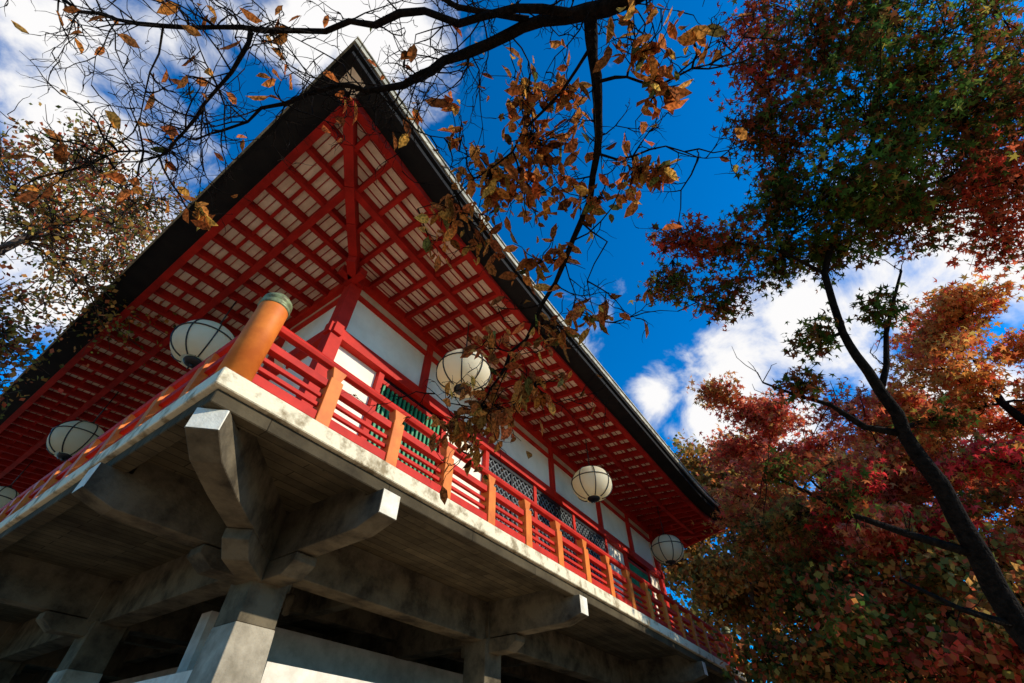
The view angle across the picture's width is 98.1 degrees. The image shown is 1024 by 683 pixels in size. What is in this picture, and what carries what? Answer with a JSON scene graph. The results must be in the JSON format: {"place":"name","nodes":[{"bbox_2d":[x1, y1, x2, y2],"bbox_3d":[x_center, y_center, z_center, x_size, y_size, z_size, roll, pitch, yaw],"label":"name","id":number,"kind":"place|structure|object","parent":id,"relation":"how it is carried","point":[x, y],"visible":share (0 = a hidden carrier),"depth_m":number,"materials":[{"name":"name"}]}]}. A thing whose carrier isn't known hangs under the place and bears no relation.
{"place":"outdoors","nodes":[
{"label":"outdoors","id":0,"kind":"place"},
{"bbox_2d":[0,36,745,682],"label":"temple hall","id":1,"kind":"structure","parent":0,"point":[176,522],"depth_m":8.79,"materials":[{"name":"red paint"}]},
{"bbox_2d":[0,460,33,508],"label":"hanging lantern","id":2,"kind":"object","parent":1,"relation":"hanging from","point":[9,493],"visible":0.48,"depth_m":13.81,"materials":[{"name":"paper"}]},
{"bbox_2d":[46,392,118,460],"bbox_3d":[-11.211,2.196,11.861,1.199,2.243,1.198,7,-46,-6],"label":"hanging lantern","id":3,"kind":"object","parent":1,"relation":"hanging from","point":[66,440],"visible":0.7,"depth_m":11.08,"materials":[{"name":"paper"}]},
{"bbox_2d":[170,300,236,368],"bbox_3d":[-6.279,-0.289,9.461,1.198,2.243,1.199,-6,-46,6],"label":"hanging lantern","id":4,"kind":"object","parent":1,"relation":"hanging from","point":[193,343],"visible":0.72,"depth_m":8.66,"materials":[{"name":"paper"}]},
{"bbox_2d":[436,323,490,397],"bbox_3d":[-1.049,0.312,10.041,1.198,2.243,1.199,27,-52,-24],"label":"hanging lantern","id":5,"kind":"object","parent":1,"relation":"hanging from","point":[454,364],"visible":0.65,"depth_m":9.25,"materials":[{"name":"paper"}]},
{"bbox_2d":[571,439,611,502],"bbox_3d":[2.338,3.791,13.401,1.198,2.243,1.199,27,-52,-24],"label":"hanging lantern","id":6,"kind":"object","parent":1,"relation":"hanging from","point":[591,483],"visible":1,"depth_m":12.63,"materials":[{"name":"paper"}]},
{"bbox_2d":[651,507,683,565],"bbox_3d":[5.733,7.279,16.769,1.198,2.243,1.199,27,-52,-24],"label":"hanging lantern","id":7,"kind":"object","parent":1,"relation":"hanging from","point":[667,549],"visible":1,"depth_m":16.01,"materials":[{"name":"paper"}]},
{"bbox_2d":[0,0,1023,682],"label":"sky","id":8,"kind":"structure","parent":0,"point":[654,373],"materials":[{"name":"blue"}]},
{"label":"ground","id":9,"kind":"structure","parent":0,"visible":0},
{"bbox_2d":[0,100,201,418],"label":"autumn cherry tree","id":10,"kind":"object","parent":9,"relation":"on","point":[36,227],"visible":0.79,"depth_m":9.86,"materials":[{"name":"brown plant"}]},
{"bbox_2d":[0,0,792,504],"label":"cherry tree","id":11,"kind":"object","parent":9,"relation":"on","point":[586,16],"visible":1,"depth_m":2.43,"materials":[{"name":"orange plant"}]},
{"bbox_2d":[660,426,841,646],"bbox_3d":[13.782,12.768,22.985,14.845,19.012,11.532,-27,-52,23],"label":"oak tree","id":12,"kind":"object","parent":9,"relation":"on","point":[707,579],"visible":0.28,"depth_m":24.00,"materials":[{"name":"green plant"}]},
{"bbox_2d":[628,0,1023,652],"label":"japanese maple tree","id":13,"kind":"object","parent":9,"relation":"on","point":[886,196],"visible":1,"depth_m":3.06,"materials":[{"name":"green plant"}]},
{"bbox_2d":[669,521,1018,682],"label":"distant forest","id":14,"kind":"object","parent":9,"relation":"on","point":[749,680],"visible":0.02,"depth_m":31.32,"materials":[{"name":"green plant"}]},
{"bbox_2d":[686,370,1012,682],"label":"red maple tree","id":15,"kind":"object","parent":9,"relation":"on","point":[765,414],"visible":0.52,"depth_m":15.83,"materials":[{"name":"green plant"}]},
{"bbox_2d":[709,510,1023,682],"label":"mixed maple tree","id":16,"kind":"object","parent":9,"relation":"on","point":[985,651],"visible":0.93,"depth_m":10.32,"materials":[{"name":"green plant"}]},
{"bbox_2d":[709,428,1023,636],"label":"crimson maple tree","id":17,"kind":"object","parent":9,"relation":"on","point":[998,457],"visible":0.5,"depth_m":11.79,"materials":[{"name":"red plant"}]},
{"bbox_2d":[844,268,1023,535],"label":"orange maple tree","id":18,"kind":"object","parent":9,"relation":"on","point":[938,333],"visible":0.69,"depth_m":14.02,"materials":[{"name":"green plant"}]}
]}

